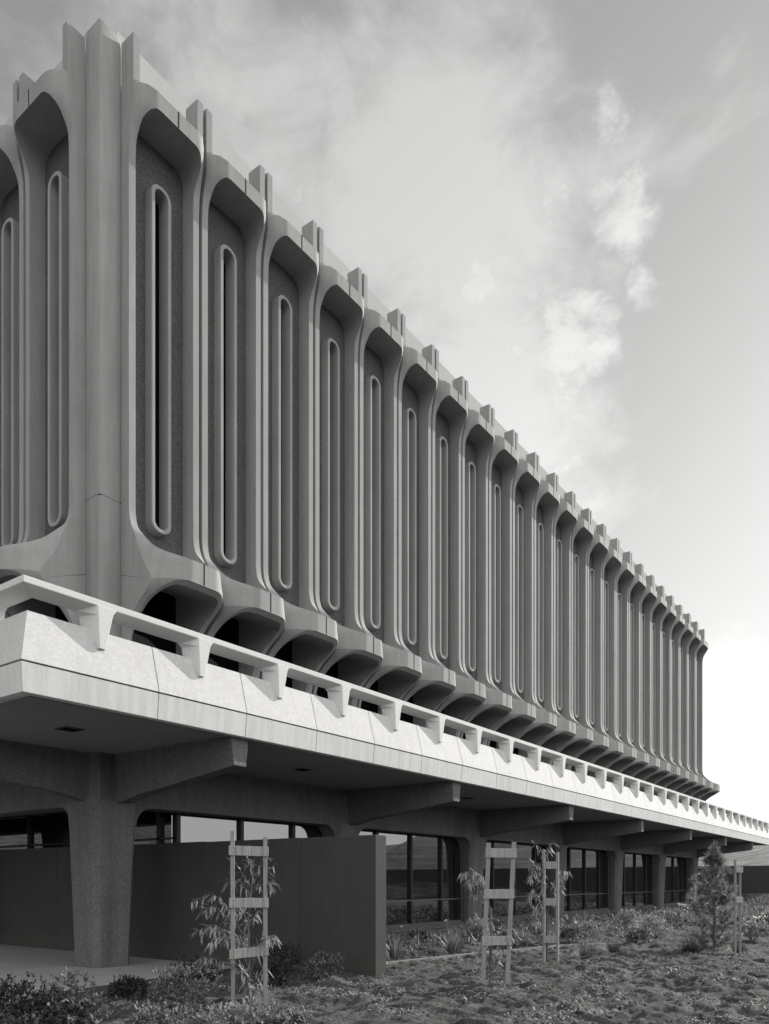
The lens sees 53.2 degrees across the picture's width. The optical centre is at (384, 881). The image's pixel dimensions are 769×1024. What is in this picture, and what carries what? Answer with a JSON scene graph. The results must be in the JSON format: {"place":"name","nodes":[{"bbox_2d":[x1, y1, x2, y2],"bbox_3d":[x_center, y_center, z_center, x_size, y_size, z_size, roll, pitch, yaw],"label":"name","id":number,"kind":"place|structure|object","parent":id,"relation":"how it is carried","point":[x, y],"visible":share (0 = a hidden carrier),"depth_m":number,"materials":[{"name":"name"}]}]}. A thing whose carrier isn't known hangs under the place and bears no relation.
{"place":"outdoors","nodes":[
{"label":"outdoors","id":0,"kind":"place"},
{"bbox_2d":[0,944,230,1004],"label":"paving","id":1,"kind":"structure","parent":0,"point":[20,961],"depth_m":13.35,"materials":[{"name":"concrete"}]},
{"bbox_2d":[0,904,768,1023],"bbox_3d":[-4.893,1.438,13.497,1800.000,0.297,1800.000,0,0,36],"label":"ground","id":2,"kind":"structure","parent":0,"point":[662,1006],"depth_m":10.08,"materials":[{"name":"soil"}]},
{"bbox_2d":[0,971,78,1023],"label":"shrub","id":3,"kind":"object","parent":2,"relation":"on","point":[7,989],"visible":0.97,"depth_m":7.36,"materials":[{"name":"grey plant"}]},
{"bbox_2d":[39,966,102,1023],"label":"shrub","id":4,"kind":"object","parent":2,"relation":"on","point":[71,986],"visible":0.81,"depth_m":7.63,"materials":[{"name":"grey plant"}]},
{"bbox_2d":[63,992,112,1023],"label":"shrub","id":5,"kind":"object","parent":2,"relation":"on","point":[91,1005],"visible":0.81,"depth_m":7.78,"materials":[{"name":"grey plant"}]},
{"bbox_2d":[107,974,148,998],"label":"shrub","id":6,"kind":"object","parent":2,"relation":"on","point":[133,983],"visible":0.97,"depth_m":9.41,"materials":[{"name":"grey plant"}]},
{"bbox_2d":[131,997,199,1023],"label":"shrub","id":7,"kind":"object","parent":2,"relation":"on","point":[167,1016],"visible":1,"depth_m":7.42,"materials":[{"name":"grey plant"}]},
{"bbox_2d":[147,961,225,1005],"bbox_3d":[-2.299,1.232,8.898,0.892,0.611,0.821,0,0,-18],"label":"shrub","id":8,"kind":"object","parent":2,"relation":"on","point":[186,979],"visible":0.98,"depth_m":8.82,"materials":[{"name":"grey plant"}]},
{"bbox_2d":[0,835,385,975],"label":"screen wall","id":9,"kind":"structure","parent":2,"relation":"on","point":[330,896],"depth_m":13.71,"materials":[{"name":"paint"}]},
{"bbox_2d":[168,951,224,983],"bbox_3d":[-2.588,1.260,10.833,0.722,0.581,0.878,0,0,36],"label":"shrub","id":10,"kind":"object","parent":2,"relation":"on","point":[203,970],"visible":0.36,"depth_m":10.81,"materials":[{"name":"grey plant"}]},
{"bbox_2d":[186,856,281,999],"bbox_3d":[-1.777,0.545,9.231,1.272,1.987,0.590,0,0,1],"label":"sapling","id":11,"kind":"object","parent":2,"relation":"on","point":[251,992],"visible":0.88,"depth_m":9.22,"materials":[{"name":"grey plant"}]},
{"bbox_2d":[200,995,283,1023],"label":"shrub","id":12,"kind":"object","parent":2,"relation":"on","point":[239,1009],"visible":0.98,"depth_m":7.72,"materials":[{"name":"grey plant"}]},
{"bbox_2d":[229,831,268,1003],"bbox_3d":[-1.611,0.600,9.123,0.464,2.400,0.078,0,0,-8],"label":"tree stake","id":13,"kind":"object","parent":2,"relation":"on","point":[234,902],"visible":1,"depth_m":9.09,"materials":[{"name":"grey wood"}]},
{"bbox_2d":[252,954,295,987],"bbox_3d":[-1.570,1.290,10.710,0.633,0.549,0.617,0,0,-31],"label":"shrub","id":14,"kind":"object","parent":2,"relation":"on","point":[272,980],"visible":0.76,"depth_m":10.67,"materials":[{"name":"grey plant"}]},
{"bbox_2d":[260,940,303,973],"bbox_3d":[-1.591,1.223,11.940,0.645,0.618,0.728,0,0,36],"label":"shrub","id":15,"kind":"object","parent":2,"relation":"on","point":[283,947],"visible":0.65,"depth_m":11.93,"materials":[{"name":"grey plant"}]},
{"bbox_2d":[257,999,313,1023],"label":"shrub","id":16,"kind":"object","parent":2,"relation":"on","point":[297,1010],"visible":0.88,"depth_m":7.95,"materials":[{"name":"grey plant"}]},
{"bbox_2d":[303,950,344,978],"bbox_3d":[-0.883,1.256,11.296,0.577,0.487,0.590,0,0,21],"label":"shrub","id":17,"kind":"object","parent":2,"relation":"on","point":[324,960],"visible":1,"depth_m":11.28,"materials":[{"name":"grey plant"}]},
{"bbox_2d":[0,18,768,967],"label":"office building","id":18,"kind":"structure","parent":2,"relation":"on","point":[302,534],"depth_m":15.66,"materials":[{"name":"concrete"}]},
{"bbox_2d":[386,926,411,959],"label":"spiky plant","id":19,"kind":"object","parent":2,"relation":"on","point":[394,952],"visible":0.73,"depth_m":14.24,"materials":[{"name":"grey plant"}]},
{"bbox_2d":[408,935,425,944],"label":"spiky plant","id":20,"kind":"object","parent":2,"relation":"on","point":[417,941],"visible":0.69,"depth_m":17.09,"materials":[{"name":"grey plant"}]},
{"bbox_2d":[404,927,438,942],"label":"shrub","id":21,"kind":"object","parent":2,"relation":"on","point":[421,932],"visible":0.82,"depth_m":18.23,"materials":[{"name":"grey plant"}]},
{"bbox_2d":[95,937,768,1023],"bbox_3d":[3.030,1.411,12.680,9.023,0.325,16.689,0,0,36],"label":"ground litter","id":22,"kind":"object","parent":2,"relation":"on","point":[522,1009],"visible":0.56,"depth_m":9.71,"materials":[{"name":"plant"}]},
{"bbox_2d":[132,942,768,1023],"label":"clods","id":23,"kind":"object","parent":2,"relation":"on","point":[579,1010],"visible":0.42,"depth_m":9.70,"materials":[{"name":"soil"}]},
{"bbox_2d":[433,920,472,954],"bbox_3d":[1.379,1.164,15.625,1.029,0.759,0.901,0,0,36],"label":"spiky plant","id":24,"kind":"object","parent":2,"relation":"on","point":[453,945],"visible":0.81,"depth_m":15.48,"materials":[{"name":"grey plant"}]},
{"bbox_2d":[463,918,495,943],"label":"shrub","id":25,"kind":"object","parent":2,"relation":"on","point":[475,931],"visible":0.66,"depth_m":17.92,"materials":[{"name":"grey plant"}]},
{"bbox_2d":[457,868,514,984],"bbox_3d":[1.432,0.650,10.914,0.770,1.700,0.566,0,0,-3],"label":"sapling","id":26,"kind":"object","parent":2,"relation":"on","point":[478,888],"visible":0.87,"depth_m":10.91,"materials":[{"name":"grey plant"}]},
{"bbox_2d":[479,919,502,932],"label":"shrub","id":27,"kind":"object","parent":2,"relation":"on","point":[498,924],"visible":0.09,"depth_m":21.14,"materials":[{"name":"grey plant"}]},
{"bbox_2d":[481,842,516,984],"bbox_3d":[1.594,0.625,10.795,0.514,2.350,0.092,0,0,6],"label":"tree stake","id":28,"kind":"object","parent":2,"relation":"on","point":[511,853],"visible":0.88,"depth_m":10.76,"materials":[{"name":"grey wood"}]},
{"bbox_2d":[386,942,622,963],"bbox_3d":[2.218,1.447,15.355,8.001,0.166,0.615,0,0,-40],"label":"garden edging","id":29,"kind":"object","parent":2,"relation":"on","point":[461,955],"visible":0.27,"depth_m":15.67,"materials":[{"name":"grey concrete"}]},
{"bbox_2d":[492,929,517,949],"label":"shrub","id":30,"kind":"object","parent":2,"relation":"on","point":[501,933],"visible":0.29,"depth_m":17.03,"materials":[{"name":"grey plant"}]},
{"bbox_2d":[513,922,541,943],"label":"spiky plant","id":31,"kind":"object","parent":2,"relation":"on","point":[525,940],"visible":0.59,"depth_m":17.43,"materials":[{"name":"grey plant"}]},
{"bbox_2d":[525,921,554,938],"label":"shrub","id":32,"kind":"object","parent":2,"relation":"on","point":[531,928],"visible":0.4,"depth_m":19.43,"materials":[{"name":"grey plant"}]},
{"bbox_2d":[525,841,572,962],"bbox_3d":[2.860,0.381,13.493,0.946,2.239,0.608,0,0,2],"label":"sapling","id":33,"kind":"object","parent":2,"relation":"on","point":[538,880],"visible":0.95,"depth_m":13.43,"materials":[{"name":"grey plant"}]},
{"bbox_2d":[542,850,558,963],"bbox_3d":[2.887,0.625,13.359,0.285,2.350,0.076,0,0,26],"label":"tree stake","id":34,"kind":"object","parent":2,"relation":"on","point":[550,902],"visible":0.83,"depth_m":13.33,"materials":[{"name":"grey wood"}]},
{"bbox_2d":[554,921,588,942],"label":"shrub","id":35,"kind":"object","parent":2,"relation":"on","point":[573,930],"visible":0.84,"depth_m":17.89,"materials":[{"name":"grey plant"}]},
{"bbox_2d":[386,899,768,959],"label":"ground cover","id":36,"kind":"object","parent":2,"relation":"on","point":[654,911],"visible":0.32,"depth_m":22.39,"materials":[{"name":"grey plant"}]},
{"bbox_2d":[573,909,592,929],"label":"spiky plant","id":37,"kind":"object","parent":2,"relation":"on","point":[581,920],"visible":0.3,"depth_m":21.82,"materials":[{"name":"grey plant"}]},
{"bbox_2d":[570,919,606,935],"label":"shrub","id":38,"kind":"object","parent":2,"relation":"on","point":[594,925],"visible":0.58,"depth_m":19.85,"materials":[{"name":"grey plant"}]},
{"bbox_2d":[564,941,612,959],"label":"tussock","id":39,"kind":"object","parent":2,"relation":"on","point":[584,953],"visible":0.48,"depth_m":13.71,"materials":[{"name":"grey plant"}]},
{"bbox_2d":[584,913,608,926],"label":"shrub","id":40,"kind":"object","parent":2,"relation":"on","point":[595,917],"visible":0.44,"depth_m":24.82,"materials":[{"name":"grey plant"}]},
{"bbox_2d":[562,955,631,961],"bbox_3d":[3.702,1.364,13.585,1.264,0.105,0.316,0,0,-6],"label":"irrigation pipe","id":41,"kind":"object","parent":2,"relation":"on","point":[589,955],"visible":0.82,"depth_m":13.58,"materials":[{"name":"plastic"}]},
{"bbox_2d":[589,937,632,952],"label":"tussock","id":42,"kind":"object","parent":2,"relation":"on","point":[612,947],"visible":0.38,"depth_m":15.20,"materials":[{"name":"grey plant"}]},
{"bbox_2d":[611,908,642,928],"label":"shrub","id":43,"kind":"object","parent":2,"relation":"on","point":[631,913],"visible":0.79,"depth_m":23.87,"materials":[{"name":"grey plant"}]},
{"bbox_2d":[624,922,657,943],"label":"shrub","id":44,"kind":"object","parent":2,"relation":"on","point":[646,933],"visible":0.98,"depth_m":17.81,"materials":[{"name":"grey plant"}]},
{"bbox_2d":[628,913,671,938],"bbox_3d":[7.021,1.183,20.205,1.116,0.713,1.144,0,0,36],"label":"shrub","id":45,"kind":"object","parent":2,"relation":"on","point":[655,922],"visible":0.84,"depth_m":20.05,"materials":[{"name":"grey plant"}]},
{"bbox_2d":[655,908,686,926],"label":"shrub","id":46,"kind":"object","parent":2,"relation":"on","point":[670,917],"visible":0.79,"depth_m":23.93,"materials":[{"name":"grey plant"}]},
{"bbox_2d":[656,932,716,953],"bbox_3d":[6.073,1.227,15.228,1.292,0.507,1.402,0,0,36],"label":"tussock","id":47,"kind":"object","parent":2,"relation":"on","point":[691,948],"visible":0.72,"depth_m":15.19,"materials":[{"name":"grey plant"}]},
{"bbox_2d":[672,908,709,925],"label":"shrub","id":48,"kind":"object","parent":2,"relation":"on","point":[685,912],"visible":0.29,"depth_m":25.62,"materials":[{"name":"grey plant"}]},
{"bbox_2d":[686,901,717,914],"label":"shrub","id":49,"kind":"object","parent":2,"relation":"on","point":[700,906],"visible":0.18,"depth_m":32.68,"materials":[{"name":"grey plant"}]},
{"bbox_2d":[673,841,753,948],"bbox_3d":[7.178,0.337,16.679,1.536,2.527,1.405,0,0,-7],"label":"pine tree","id":50,"kind":"object","parent":2,"relation":"on","point":[715,860],"visible":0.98,"depth_m":16.60,"materials":[{"name":"grey plant"}]},
{"bbox_2d":[697,866,768,894],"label":"retaining wall","id":51,"kind":"structure","parent":2,"relation":"on","point":[754,879],"depth_m":51.49,"materials":[{"name":"grey concrete"}]},
{"bbox_2d":[716,900,753,916],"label":"shrub","id":52,"kind":"object","parent":2,"relation":"on","point":[742,905],"visible":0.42,"depth_m":30.08,"materials":[{"name":"grey plant"}]},
{"bbox_2d":[734,860,742,956],"bbox_3d":[6.690,0.700,14.516,0.300,2.200,0.066,0,0,-43],"label":"tree stake","id":53,"kind":"object","parent":2,"relation":"on","point":[739,899],"visible":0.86,"depth_m":14.44,"materials":[{"name":"grey wood"}]},
{"bbox_2d":[720,938,762,953],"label":"tussock","id":54,"kind":"object","parent":2,"relation":"on","point":[743,950],"visible":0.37,"depth_m":15.59,"materials":[{"name":"grey plant"}]},
{"bbox_2d":[731,903,755,926],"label":"spiky plant","id":55,"kind":"object","parent":2,"relation":"on","point":[745,913],"visible":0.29,"depth_m":24.00,"materials":[{"name":"grey plant"}]},
{"bbox_2d":[731,919,768,940],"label":"shrub","id":56,"kind":"object","parent":2,"relation":"on","point":[753,927],"visible":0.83,"depth_m":18.33,"materials":[{"name":"grey plant"}]},
{"bbox_2d":[742,894,768,912],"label":"shrub","id":57,"kind":"object","parent":2,"relation":"on","point":[758,899],"visible":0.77,"depth_m":34.56,"materials":[{"name":"grey plant"}]},
{"bbox_2d":[749,911,768,932],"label":"shrub","id":58,"kind":"object","parent":2,"relation":"on","point":[762,917],"visible":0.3,"depth_m":21.05,"materials":[{"name":"grey plant"}]},
{"bbox_2d":[0,0,768,822],"label":"sky","id":59,"kind":"structure","parent":0,"point":[567,201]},
{"bbox_2d":[697,845,768,904],"bbox_3d":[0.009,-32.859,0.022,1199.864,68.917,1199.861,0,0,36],"label":"hills","id":60,"kind":"structure","parent":0,"point":[758,855],"depth_m":78.62,"materials":[{"name":"grey"}]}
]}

